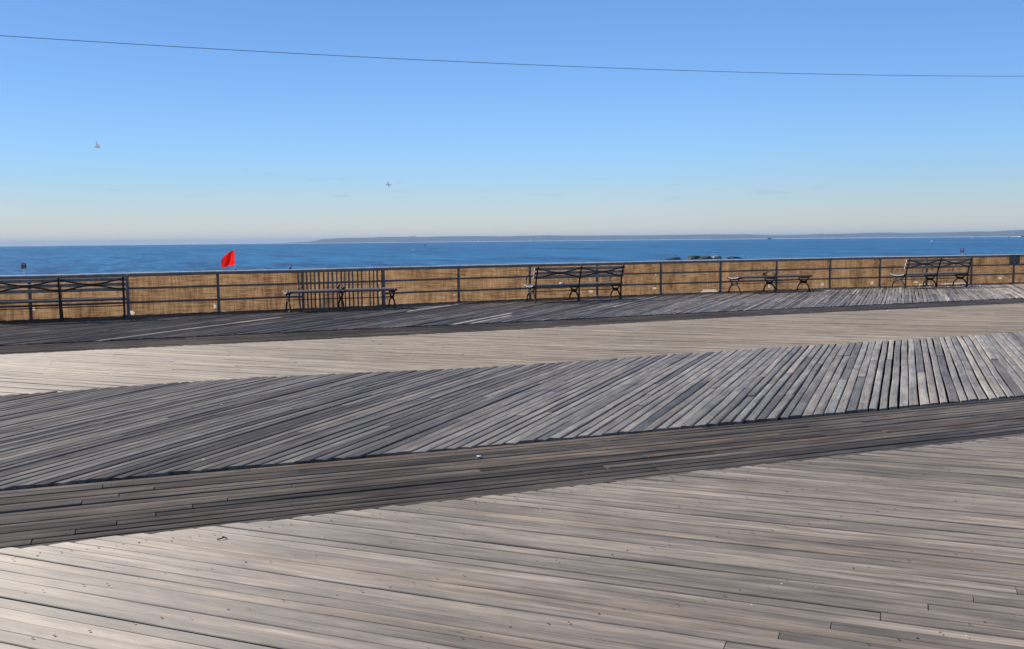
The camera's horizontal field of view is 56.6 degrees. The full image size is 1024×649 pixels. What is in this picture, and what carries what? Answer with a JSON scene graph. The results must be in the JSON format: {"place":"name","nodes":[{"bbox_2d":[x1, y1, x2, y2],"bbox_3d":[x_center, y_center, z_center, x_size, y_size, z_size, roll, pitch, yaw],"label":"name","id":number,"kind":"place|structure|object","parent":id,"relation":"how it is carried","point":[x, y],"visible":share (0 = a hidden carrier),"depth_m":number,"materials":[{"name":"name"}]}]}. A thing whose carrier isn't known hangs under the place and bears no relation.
{"place":"outdoors","nodes":[
{"label":"outdoors","id":0,"kind":"place"},
{"bbox_2d":[0,35,925,75],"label":"overhead wire","id":1,"kind":"object","parent":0,"point":[450,61],"visible":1,"depth_m":14.35,"materials":[{"name":"black metal"}]},
{"bbox_2d":[0,237,1023,274],"bbox_3d":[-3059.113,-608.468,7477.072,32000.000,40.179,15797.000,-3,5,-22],"label":"sea","id":2,"kind":"structure","parent":0,"point":[47,260],"depth_m":456.04,"materials":[{"name":"liquid"}]},
{"bbox_2d":[0,0,1023,246],"label":"sky","id":3,"kind":"structure","parent":0,"point":[198,145],"materials":[{"name":"blue"}]},
{"bbox_2d":[32,274,1001,314],"bbox_3d":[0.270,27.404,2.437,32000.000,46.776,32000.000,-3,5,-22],"label":"beach","id":4,"kind":"structure","parent":0,"point":[591,291],"depth_m":86.39,"materials":[{"name":"beige sand"}]},
{"bbox_2d":[21,263,25,274],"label":"beach sign","id":5,"kind":"object","parent":4,"relation":"on","point":[23,265],"visible":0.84,"depth_m":80.24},
{"bbox_2d":[221,249,235,269],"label":"warning flag","id":6,"kind":"object","parent":4,"relation":"on","point":[228,258],"visible":0.96,"depth_m":57.59,"materials":[{"name":"red fabric"}]},
{"bbox_2d":[0,282,1023,648],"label":"boardwalk","id":7,"kind":"structure","parent":4,"relation":"on","point":[828,468],"depth_m":6.99,"materials":[{"name":"grey wood"}]},
{"bbox_2d":[0,276,126,320],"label":"park bench","id":8,"kind":"object","parent":7,"relation":"on","point":[41,286],"visible":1,"depth_m":21.19,"materials":[{"name":"brown wood"}]},
{"bbox_2d":[297,271,378,308],"bbox_3d":[-4.535,-0.926,24.936,2.206,0.933,0.066,-3,6,-28],"label":"picket panel","id":9,"kind":"object","parent":7,"relation":"on","point":[336,288],"visible":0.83,"depth_m":24.86,"materials":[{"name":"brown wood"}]},
{"bbox_2d":[283,283,397,311],"bbox_3d":[-4.309,-0.714,23.939,2.786,0.655,0.762,-3,6,-23],"label":"backless bench","id":10,"kind":"object","parent":7,"relation":"on","point":[343,290],"visible":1,"depth_m":23.83,"materials":[{"name":"brown wood"}]},
{"bbox_2d":[0,254,1023,319],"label":"railing","id":11,"kind":"object","parent":7,"relation":"on","point":[128,302],"visible":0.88,"depth_m":26.53,"materials":[{"name":"painted metal"},{"name":"grey paint"}]},
{"bbox_2d":[0,257,1023,320],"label":"burlap windscreen","id":12,"kind":"object","parent":11,"relation":"attached to","point":[207,293],"visible":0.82,"depth_m":26.73,"materials":[{"name":"brown fabric"}]},
{"bbox_2d":[1009,255,1019,264],"bbox_3d":[18.041,-2.326,34.107,0.492,0.352,0.026,-3,5,-22],"label":"plaque","id":13,"kind":"object","parent":11,"relation":"attached to","point":[1014,259],"visible":1,"depth_m":34.10,"materials":[{"name":"silver metal"}]},
{"bbox_2d":[524,265,624,301],"bbox_3d":[1.761,-1.171,26.579,2.786,0.978,0.882,-3,6,-23],"label":"park bench","id":14,"kind":"object","parent":7,"relation":"on","point":[571,271],"visible":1,"depth_m":26.34,"materials":[{"name":"brown wood"}]},
{"bbox_2d":[727,271,811,292],"bbox_3d":[8.124,-1.373,29.969,2.786,0.655,0.762,-3,5,-22],"label":"backless bench","id":15,"kind":"object","parent":7,"relation":"on","point":[765,276],"visible":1,"depth_m":29.84,"materials":[{"name":"brown wood"}]},
{"bbox_2d":[890,257,972,287],"bbox_3d":[13.951,-1.738,31.607,2.786,0.978,0.882,-3,5,-21],"label":"park bench","id":16,"kind":"object","parent":7,"relation":"on","point":[932,265],"visible":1,"depth_m":31.38,"materials":[{"name":"brown wood"}]},
{"bbox_2d":[712,255,720,258],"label":"rock","id":17,"kind":"object","parent":4,"relation":"on","point":[717,257],"visible":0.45,"depth_m":276.48,"materials":[{"name":"grey stone"}]},
{"bbox_2d":[724,256,739,258],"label":"rock","id":18,"kind":"object","parent":4,"relation":"on","point":[732,257],"visible":0.48,"depth_m":278.13,"materials":[{"name":"grey stone"}]},
{"bbox_2d":[283,230,1023,243],"bbox_3d":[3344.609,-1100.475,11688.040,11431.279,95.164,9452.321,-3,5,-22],"label":"hills","id":19,"kind":"structure","parent":0,"point":[1014,233],"depth_m":12034.14,"materials":[{"name":"grey"}]}
]}

